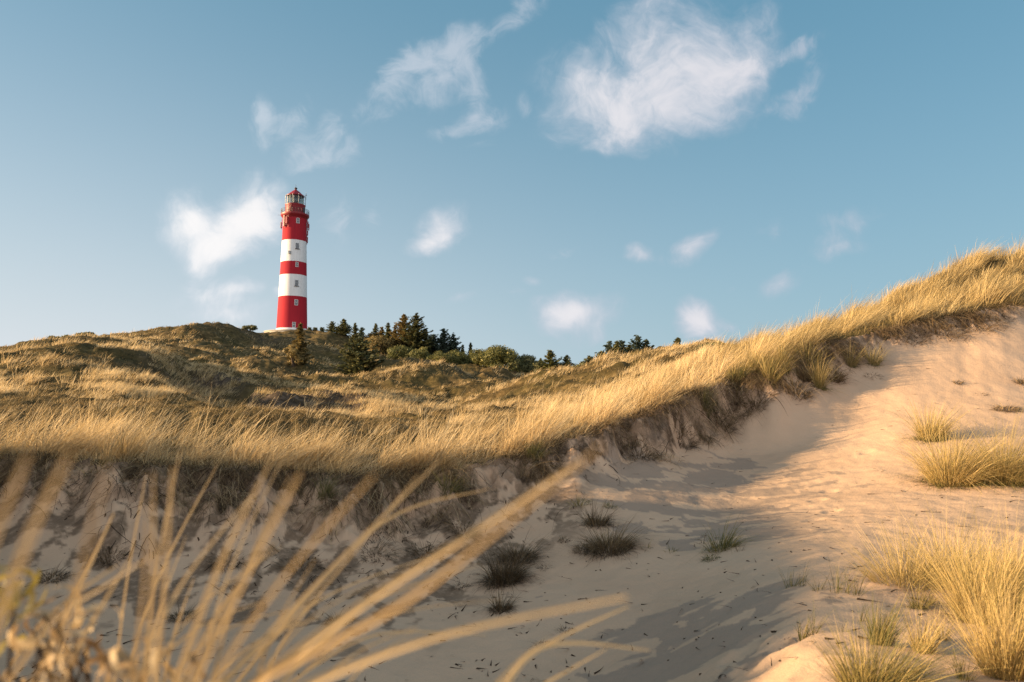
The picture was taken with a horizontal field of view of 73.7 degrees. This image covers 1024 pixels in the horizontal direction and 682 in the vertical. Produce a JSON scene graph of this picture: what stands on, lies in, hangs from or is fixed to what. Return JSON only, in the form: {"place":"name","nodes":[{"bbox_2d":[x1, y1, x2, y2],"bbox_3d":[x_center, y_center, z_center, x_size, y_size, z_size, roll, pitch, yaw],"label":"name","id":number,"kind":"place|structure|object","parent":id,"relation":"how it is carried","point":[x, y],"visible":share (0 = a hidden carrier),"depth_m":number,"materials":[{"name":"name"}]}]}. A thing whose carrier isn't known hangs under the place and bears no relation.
{"place":"outdoors","nodes":[
{"label":"outdoors","id":0,"kind":"place"},
{"bbox_2d":[0,305,1023,681],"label":"sand","id":1,"kind":"structure","parent":0,"point":[802,445],"depth_m":9.16,"materials":[{"name":"sand"}]},
{"bbox_2d":[17,561,87,586],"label":"dead clump","id":2,"kind":"object","parent":1,"relation":"on","point":[60,575],"visible":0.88,"depth_m":8.33,"materials":[{"name":"brown plant"}]},
{"bbox_2d":[0,451,109,681],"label":"marram tuft","id":3,"kind":"object","parent":1,"relation":"on","point":[12,579],"visible":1,"depth_m":0.31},
{"bbox_2d":[1,513,156,681],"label":"marram tuft","id":4,"kind":"object","parent":1,"relation":"on","point":[66,609],"visible":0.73,"depth_m":0.78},
{"bbox_2d":[0,566,207,681],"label":"withered plant","id":5,"kind":"object","parent":1,"relation":"on","point":[19,644],"visible":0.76,"depth_m":0.76,"materials":[{"name":"brown plant"}]},
{"bbox_2d":[76,541,140,571],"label":"dead clump","id":6,"kind":"object","parent":1,"relation":"on","point":[103,562],"visible":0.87,"depth_m":8.87,"materials":[{"name":"brown plant"}]},
{"bbox_2d":[165,596,212,623],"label":"dead clump","id":7,"kind":"object","parent":1,"relation":"on","point":[178,614],"visible":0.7,"depth_m":7.61,"materials":[{"name":"brown plant"}]},
{"bbox_2d":[181,549,251,580],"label":"dead clump","id":8,"kind":"object","parent":1,"relation":"on","point":[242,562],"visible":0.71,"depth_m":8.95,"materials":[{"name":"brown plant"}]},
{"bbox_2d":[264,547,327,577],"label":"dead clump","id":9,"kind":"object","parent":1,"relation":"on","point":[307,565],"visible":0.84,"depth_m":9.05,"materials":[{"name":"brown plant"}]},
{"bbox_2d":[114,452,499,681],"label":"marram tuft","id":10,"kind":"object","parent":1,"relation":"on","point":[271,633],"visible":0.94,"depth_m":0.75,"materials":[{"name":"plant"}]},
{"bbox_2d":[309,470,359,500],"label":"marram tuft","id":11,"kind":"object","parent":1,"relation":"on","point":[321,491],"visible":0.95,"depth_m":10.58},
{"bbox_2d":[316,609,371,627],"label":"dead clump","id":12,"kind":"object","parent":1,"relation":"on","point":[336,616],"visible":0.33,"depth_m":7.48,"materials":[{"name":"brown plant"}]},
{"bbox_2d":[349,535,418,564],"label":"dead clump","id":13,"kind":"object","parent":1,"relation":"on","point":[385,544],"visible":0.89,"depth_m":9.58,"materials":[{"name":"brown plant"}]},
{"bbox_2d":[0,333,809,479],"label":"marram fringe","id":14,"kind":"object","parent":1,"relation":"on","point":[86,439],"visible":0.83,"depth_m":12.28,"materials":[{"name":"plant"}]},
{"bbox_2d":[388,533,455,565],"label":"dead clump","id":15,"kind":"object","parent":1,"relation":"on","point":[429,548],"visible":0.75,"depth_m":9.77,"materials":[{"name":"brown plant"}]},
{"bbox_2d":[251,445,626,681],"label":"marram tuft","id":16,"kind":"object","parent":1,"relation":"on","point":[298,655],"visible":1,"depth_m":0.47,"materials":[{"name":"plant"}]},
{"bbox_2d":[423,462,477,500],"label":"marram tuft","id":17,"kind":"object","parent":1,"relation":"on","point":[444,480],"visible":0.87,"depth_m":11.29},
{"bbox_2d":[433,511,486,543],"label":"dead clump","id":18,"kind":"object","parent":1,"relation":"on","point":[459,527],"visible":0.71,"depth_m":10.41,"materials":[{"name":"brown plant"}]},
{"bbox_2d":[461,582,527,617],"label":"dead clump","id":19,"kind":"object","parent":1,"relation":"on","point":[505,608],"visible":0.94,"depth_m":7.67,"materials":[{"name":"brown plant"}]},
{"bbox_2d":[464,534,547,594],"bbox_3d":[0.005,3.042,8.608,1.597,1.300,1.421,2,-5,-22],"label":"dead clump","id":20,"kind":"object","parent":1,"relation":"on","point":[513,575],"visible":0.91,"depth_m":8.58,"materials":[{"name":"brown plant"}]},
{"bbox_2d":[0,302,1022,606],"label":"bare roots","id":21,"kind":"object","parent":1,"relation":"on","point":[376,484],"visible":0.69,"depth_m":10.33,"materials":[{"name":"brown plant"}]},
{"bbox_2d":[0,297,1023,547],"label":"dead thatch","id":22,"kind":"object","parent":1,"relation":"on","point":[402,479],"visible":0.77,"depth_m":11.13,"materials":[{"name":"brown plant"}]},
{"bbox_2d":[0,336,1023,681],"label":"plant litter","id":23,"kind":"object","parent":1,"relation":"on","point":[580,598],"visible":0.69,"depth_m":7.03,"materials":[{"name":"brown plant"}]},
{"bbox_2d":[480,527,573,569],"bbox_3d":[0.131,2.994,9.340,1.462,0.914,1.431,2,-5,-21],"label":"dead clump","id":24,"kind":"object","parent":1,"relation":"on","point":[525,553],"visible":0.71,"depth_m":9.32,"materials":[{"name":"brown plant"}]},
{"bbox_2d":[516,432,553,461],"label":"marram tuft","id":25,"kind":"object","parent":1,"relation":"on","point":[534,452],"visible":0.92,"depth_m":12.66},
{"bbox_2d":[497,606,648,681],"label":"marram tuft","id":26,"kind":"object","parent":1,"relation":"on","point":[523,660],"visible":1,"depth_m":0.83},
{"bbox_2d":[563,492,602,509],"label":"sprig clump","id":27,"kind":"object","parent":1,"relation":"on","point":[579,501],"visible":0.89,"depth_m":11.05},
{"bbox_2d":[567,541,602,557],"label":"dead clump","id":28,"kind":"object","parent":1,"relation":"on","point":[579,550],"visible":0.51,"depth_m":9.30,"materials":[{"name":"brown plant"}]},
{"bbox_2d":[569,494,630,531],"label":"dead clump","id":29,"kind":"object","parent":1,"relation":"on","point":[593,520],"visible":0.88,"depth_m":10.20,"materials":[{"name":"brown plant"}]},
{"bbox_2d":[556,501,665,567],"bbox_3d":[1.386,2.762,9.281,2.326,1.185,1.714,4,-7,-42],"label":"dead clump","id":30,"kind":"object","parent":1,"relation":"on","point":[623,546],"visible":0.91,"depth_m":9.17,"materials":[{"name":"brown plant"}]},
{"bbox_2d":[619,429,675,464],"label":"turf clump","id":31,"kind":"object","parent":1,"relation":"on","point":[642,451],"visible":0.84,"depth_m":13.99,"materials":[{"name":"brown plant"}]},
{"bbox_2d":[654,398,719,450],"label":"turf clump","id":32,"kind":"object","parent":1,"relation":"on","point":[683,429],"visible":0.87,"depth_m":15.27,"materials":[{"name":"brown plant"}]},
{"bbox_2d":[694,376,727,418],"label":"marram tuft","id":33,"kind":"object","parent":1,"relation":"on","point":[705,405],"visible":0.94,"depth_m":16.17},
{"bbox_2d":[699,551,722,562],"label":"sprig clump","id":34,"kind":"object","parent":1,"relation":"on","point":[709,559],"visible":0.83,"depth_m":8.20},
{"bbox_2d":[706,395,744,434],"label":"turf clump","id":35,"kind":"object","parent":1,"relation":"on","point":[728,426],"visible":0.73,"depth_m":16.26,"materials":[{"name":"brown plant"}]},
{"bbox_2d":[685,511,777,554],"bbox_3d":[2.791,2.551,8.586,1.683,0.872,1.222,0,-5,0],"label":"sprig clump","id":36,"kind":"object","parent":1,"relation":"on","point":[724,541],"visible":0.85,"depth_m":8.52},
{"bbox_2d":[715,374,763,411],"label":"turf clump","id":37,"kind":"object","parent":1,"relation":"on","point":[742,384],"visible":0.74,"depth_m":17.24,"materials":[{"name":"brown plant"}]},
{"bbox_2d":[722,359,759,389],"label":"marram tuft","id":38,"kind":"object","parent":1,"relation":"on","point":[741,373],"visible":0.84,"depth_m":17.71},
{"bbox_2d":[733,379,786,414],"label":"turf clump","id":39,"kind":"object","parent":1,"relation":"on","point":[761,399],"visible":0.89,"depth_m":16.95,"materials":[{"name":"brown plant"}]},
{"bbox_2d":[742,345,778,373],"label":"marram tuft","id":40,"kind":"object","parent":1,"relation":"on","point":[752,363],"visible":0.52,"depth_m":17.86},
{"bbox_2d":[749,347,800,391],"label":"marram tuft","id":41,"kind":"object","parent":1,"relation":"on","point":[773,369],"visible":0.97,"depth_m":17.41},
{"bbox_2d":[770,340,801,379],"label":"marram tuft","id":42,"kind":"object","parent":1,"relation":"on","point":[782,359],"visible":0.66,"depth_m":17.73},
{"bbox_2d":[775,373,827,402],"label":"turf clump","id":43,"kind":"object","parent":1,"relation":"on","point":[807,393],"visible":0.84,"depth_m":17.13,"materials":[{"name":"brown plant"}]},
{"bbox_2d":[788,355,821,383],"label":"marram tuft","id":44,"kind":"object","parent":1,"relation":"on","point":[807,377],"visible":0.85,"depth_m":17.73,"materials":[{"name":"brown plant"}]},
{"bbox_2d":[794,609,824,640],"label":"grass shoots","id":45,"kind":"object","parent":1,"relation":"on","point":[804,636],"depth_m":4.59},
{"bbox_2d":[779,563,845,588],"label":"grass shoots","id":46,"kind":"object","parent":1,"relation":"on","point":[791,583],"depth_m":6.04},
{"bbox_2d":[792,601,836,635],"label":"grass shoots","id":47,"kind":"object","parent":1,"relation":"on","point":[813,630],"depth_m":4.55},
{"bbox_2d":[789,332,841,369],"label":"marram tuft","id":48,"kind":"object","parent":1,"relation":"on","point":[807,353],"visible":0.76,"depth_m":18.21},
{"bbox_2d":[804,571,837,591],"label":"grass shoots","id":49,"kind":"object","parent":1,"relation":"on","point":[818,584],"depth_m":5.63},
{"bbox_2d":[803,346,847,394],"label":"marram tuft","id":50,"kind":"object","parent":1,"relation":"on","point":[820,379],"visible":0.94,"depth_m":17.47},
{"bbox_2d":[822,364,860,385],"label":"turf clump","id":51,"kind":"object","parent":1,"relation":"on","point":[841,377],"visible":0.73,"depth_m":17.85,"materials":[{"name":"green plant"}]},
{"bbox_2d":[821,557,885,592],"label":"grass shoots","id":52,"kind":"object","parent":1,"relation":"on","point":[841,580],"depth_m":5.47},
{"bbox_2d":[837,336,873,368],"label":"marram tuft","id":53,"kind":"object","parent":1,"relation":"on","point":[851,362],"visible":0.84,"depth_m":18.55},
{"bbox_2d":[845,562,882,595],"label":"grass shoots","id":54,"kind":"object","parent":1,"relation":"on","point":[857,585],"depth_m":5.40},
{"bbox_2d":[852,339,894,367],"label":"marram tuft","id":55,"kind":"object","parent":1,"relation":"on","point":[873,358],"visible":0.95,"depth_m":18.56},
{"bbox_2d":[771,592,1003,681],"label":"marram tuft","id":56,"kind":"object","parent":1,"relation":"on","point":[885,674],"visible":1,"depth_m":3.35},
{"bbox_2d":[848,586,948,645],"bbox_3d":[2.348,1.687,4.166,0.616,0.445,0.573,0,-5,0],"label":"marram tuft","id":57,"kind":"object","parent":1,"relation":"on","point":[886,627],"visible":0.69,"depth_m":4.15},
{"bbox_2d":[877,319,940,346],"bbox_3d":[11.434,-0.219,19.803,1.980,1.323,1.930,-1,-5,14],"label":"root tangle","id":58,"kind":"object","parent":1,"relation":"on","point":[898,336],"visible":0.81,"depth_m":19.58,"materials":[{"name":"brown plant"}]},
{"bbox_2d":[818,498,1014,601],"bbox_3d":[3.585,1.807,5.598,1.906,0.930,2.258,4,-6,-38],"label":"marram tuft","id":59,"kind":"object","parent":1,"relation":"on","point":[898,576],"visible":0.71,"depth_m":5.73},
{"bbox_2d":[892,575,948,616],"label":"marram tuft","id":60,"kind":"object","parent":1,"relation":"on","point":[915,604],"visible":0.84,"depth_m":5.07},
{"bbox_2d":[861,396,986,446],"bbox_3d":[8.372,1.540,13.788,2.713,1.599,2.024,0,-5,0],"label":"marram tuft","id":61,"kind":"object","parent":1,"relation":"on","point":[920,432],"visible":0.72,"depth_m":13.78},
{"bbox_2d":[888,594,963,655],"bbox_3d":[2.533,1.705,4.072,0.661,0.492,0.465,2,-5,-25],"label":"marram tuft","id":62,"kind":"object","parent":1,"relation":"on","point":[924,637],"visible":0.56,"depth_m":4.02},
{"bbox_2d":[915,584,944,605],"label":"marram tuft","id":63,"kind":"object","parent":1,"relation":"on","point":[933,598],"visible":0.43,"depth_m":5.15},
{"bbox_2d":[857,471,1023,626],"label":"marram tuft","id":64,"kind":"object","parent":1,"relation":"on","point":[978,586],"visible":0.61,"depth_m":4.77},
{"bbox_2d":[926,608,957,640],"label":"marram tuft","id":65,"kind":"object","parent":1,"relation":"on","point":[949,637],"visible":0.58,"depth_m":4.27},
{"bbox_2d":[868,468,1023,588],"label":"marram tuft","id":66,"kind":"object","parent":1,"relation":"on","point":[938,549],"visible":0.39,"depth_m":5.81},
{"bbox_2d":[886,314,1005,348],"bbox_3d":[12.759,-0.360,20.213,3.217,1.543,2.985,0,-5,0],"label":"root tangle","id":67,"kind":"object","parent":1,"relation":"on","point":[950,335],"visible":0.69,"depth_m":19.80,"materials":[{"name":"brown plant"}]},
{"bbox_2d":[882,400,1023,495],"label":"marram tuft","id":68,"kind":"object","parent":1,"relation":"on","point":[951,473],"visible":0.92,"depth_m":10.85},
{"bbox_2d":[884,411,1023,495],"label":"marram tuft","id":69,"kind":"object","parent":1,"relation":"on","point":[1006,481],"visible":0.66,"depth_m":10.65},
{"bbox_2d":[924,643,994,681],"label":"marram tuft","id":70,"kind":"object","parent":1,"relation":"on","point":[962,675],"visible":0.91,"depth_m":3.51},
{"bbox_2d":[898,531,1023,681],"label":"marram tuft","id":71,"kind":"object","parent":1,"relation":"on","point":[1006,655],"visible":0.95,"depth_m":3.56,"materials":[{"name":"plant"}]},
{"bbox_2d":[922,492,1023,604],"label":"marram tuft","id":72,"kind":"object","parent":1,"relation":"on","point":[1015,556],"visible":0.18,"depth_m":5.16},
{"bbox_2d":[939,308,1023,336],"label":"root tangle","id":73,"kind":"object","parent":1,"relation":"on","point":[991,326],"visible":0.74,"depth_m":19.98,"materials":[{"name":"brown plant"}]},
{"bbox_2d":[985,402,1023,412],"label":"dead clump","id":74,"kind":"object","parent":1,"relation":"on","point":[1011,409],"visible":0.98,"depth_m":15.38,"materials":[{"name":"beige plant"}]},
{"bbox_2d":[0,257,1023,475],"bbox_3d":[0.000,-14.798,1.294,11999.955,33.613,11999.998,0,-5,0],"label":"dunes","id":75,"kind":"structure","parent":0,"point":[330,338],"depth_m":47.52,"materials":[{"name":"plant"}]},
{"bbox_2d":[242,325,257,330],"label":"bush","id":76,"kind":"object","parent":75,"relation":"on","point":[250,327],"visible":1,"depth_m":150.17,"materials":[{"name":"green plant"}]},
{"bbox_2d":[264,329,312,332],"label":"terrace wall","id":77,"kind":"structure","parent":75,"relation":"on","point":[281,330],"depth_m":191.11,"materials":[{"name":"concrete"}]},
{"bbox_2d":[276,187,308,329],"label":"lighthouse","id":78,"kind":"object","parent":75,"relation":"on","point":[292,306],"visible":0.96,"depth_m":198.91,"materials":[{"name":"red paint"}]},
{"bbox_2d":[283,344,304,366],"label":"bush","id":79,"kind":"object","parent":75,"relation":"on","point":[291,350],"visible":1,"depth_m":94.73,"materials":[{"name":"brown plant"}]},
{"bbox_2d":[286,322,314,365],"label":"spruce tree","id":80,"kind":"object","parent":75,"relation":"on","point":[300,342],"visible":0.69,"depth_m":96.09,"materials":[{"name":"green plant"}]},
{"bbox_2d":[324,321,336,332],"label":"spruce tree","id":81,"kind":"object","parent":75,"relation":"on","point":[330,325],"visible":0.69,"depth_m":170.55,"materials":[{"name":"green plant"}]},
{"bbox_2d":[332,319,352,335],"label":"spruce tree","id":82,"kind":"object","parent":75,"relation":"on","point":[342,328],"visible":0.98,"depth_m":165.30,"materials":[{"name":"green plant"}]},
{"bbox_2d":[348,323,358,342],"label":"spruce tree","id":83,"kind":"object","parent":75,"relation":"on","point":[355,330],"visible":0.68,"depth_m":160.43,"materials":[{"name":"green plant"}]},
{"bbox_2d":[331,336,384,375],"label":"spruce tree","id":84,"kind":"object","parent":75,"relation":"on","point":[358,363],"visible":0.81,"depth_m":92.74,"materials":[{"name":"green plant"}]},
{"bbox_2d":[354,327,367,342],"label":"spruce tree","id":85,"kind":"object","parent":75,"relation":"on","point":[361,334],"visible":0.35,"depth_m":158.53,"materials":[{"name":"green plant"}]},
{"bbox_2d":[367,335,394,352],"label":"bushy tree","id":86,"kind":"object","parent":75,"relation":"on","point":[381,342],"visible":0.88,"depth_m":149.56,"materials":[{"name":"plant"}]},
{"bbox_2d":[381,322,392,353],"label":"spruce tree","id":87,"kind":"object","parent":75,"relation":"on","point":[387,334],"visible":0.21,"depth_m":157.53,"materials":[{"name":"green plant"}]},
{"bbox_2d":[386,345,414,359],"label":"bushy tree","id":88,"kind":"object","parent":75,"relation":"on","point":[400,352],"visible":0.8,"depth_m":139.39,"materials":[{"name":"green plant"}]},
{"bbox_2d":[388,314,413,347],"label":"spruce tree","id":89,"kind":"object","parent":75,"relation":"on","point":[401,326],"visible":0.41,"depth_m":152.11,"materials":[{"name":"plant"}]},
{"bbox_2d":[399,313,433,353],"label":"spruce tree","id":90,"kind":"object","parent":75,"relation":"on","point":[417,337],"visible":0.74,"depth_m":149.71,"materials":[{"name":"green plant"}]},
{"bbox_2d":[408,347,431,358],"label":"bushy tree","id":91,"kind":"object","parent":75,"relation":"on","point":[422,353],"visible":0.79,"depth_m":137.26,"materials":[{"name":"green plant"}]},
{"bbox_2d":[428,334,439,350],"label":"pine tree","id":92,"kind":"object","parent":75,"relation":"on","point":[434,338],"visible":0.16,"depth_m":155.22,"materials":[{"name":"green plant"}]},
{"bbox_2d":[426,350,452,362],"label":"bushy tree","id":93,"kind":"object","parent":75,"relation":"on","point":[438,355],"visible":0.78,"depth_m":134.97,"materials":[{"name":"green plant"}]},
{"bbox_2d":[430,328,453,354],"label":"spruce tree","id":94,"kind":"object","parent":75,"relation":"on","point":[443,340],"visible":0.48,"depth_m":151.97,"materials":[{"name":"green plant"}]},
{"bbox_2d":[442,332,461,354],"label":"pine tree","id":95,"kind":"object","parent":75,"relation":"on","point":[455,342],"visible":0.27,"depth_m":154.00,"materials":[{"name":"green plant"}]},
{"bbox_2d":[446,349,472,364],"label":"bushy tree","id":96,"kind":"object","parent":75,"relation":"on","point":[459,358],"visible":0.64,"depth_m":136.64,"materials":[{"name":"green plant"}]},
{"bbox_2d":[468,348,484,363],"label":"bushy tree","id":97,"kind":"object","parent":75,"relation":"on","point":[478,351],"visible":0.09,"depth_m":141.57,"materials":[{"name":"green plant"}]},
{"bbox_2d":[470,352,497,367],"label":"bushy tree","id":98,"kind":"object","parent":75,"relation":"on","point":[476,358],"visible":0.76,"depth_m":131.79,"materials":[{"name":"green plant"}]},
{"bbox_2d":[478,344,523,373],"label":"bushy tree","id":99,"kind":"object","parent":75,"relation":"on","point":[505,355],"visible":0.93,"depth_m":130.57,"materials":[{"name":"green plant"}]},
{"bbox_2d":[508,360,521,373],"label":"bushy tree","id":100,"kind":"object","parent":75,"relation":"on","point":[517,364],"visible":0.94,"depth_m":129.52,"materials":[{"name":"green plant"}]},
{"bbox_2d":[505,361,532,374],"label":"bushy tree","id":101,"kind":"object","parent":75,"relation":"on","point":[524,369],"visible":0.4,"depth_m":130.91,"materials":[{"name":"green plant"}]},
{"bbox_2d":[515,354,536,374],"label":"bushy tree","id":102,"kind":"object","parent":75,"relation":"on","point":[529,358],"visible":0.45,"depth_m":132.70,"materials":[{"name":"green plant"}]},
{"bbox_2d":[528,361,545,372],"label":"bushy tree","id":103,"kind":"object","parent":75,"relation":"on","point":[535,367],"visible":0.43,"depth_m":129.09,"materials":[{"name":"green plant"}]},
{"bbox_2d":[537,350,561,370],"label":"spruce tree","id":104,"kind":"object","parent":75,"relation":"on","point":[550,356],"visible":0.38,"depth_m":127.82,"materials":[{"name":"green plant"}]},
{"bbox_2d":[556,355,573,367],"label":"spruce tree","id":105,"kind":"object","parent":75,"relation":"on","point":[566,359],"visible":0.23,"depth_m":127.84,"materials":[{"name":"green plant"}]},
{"bbox_2d":[603,341,612,354],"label":"spruce tree","id":106,"kind":"object","parent":75,"relation":"on","point":[608,345],"visible":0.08,"depth_m":90.09,"materials":[{"name":"green plant"}]},
{"bbox_2d":[608,340,625,353],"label":"spruce tree","id":107,"kind":"object","parent":75,"relation":"on","point":[616,346],"visible":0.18,"depth_m":86.03,"materials":[{"name":"green plant"}]},
{"bbox_2d":[625,335,647,350],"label":"spruce tree","id":108,"kind":"object","parent":75,"relation":"on","point":[637,344],"visible":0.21,"depth_m":89.01,"materials":[{"name":"green plant"}]},
{"bbox_2d":[706,233,1023,398],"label":"ridge grass","id":109,"kind":"structure","parent":75,"relation":"on","point":[856,318],"depth_m":22.75,"materials":[{"name":"plant"}]},
{"bbox_2d":[0,0,1023,363],"label":"sky","id":110,"kind":"structure","parent":0,"point":[572,178],"materials":[{"name":"blue"}]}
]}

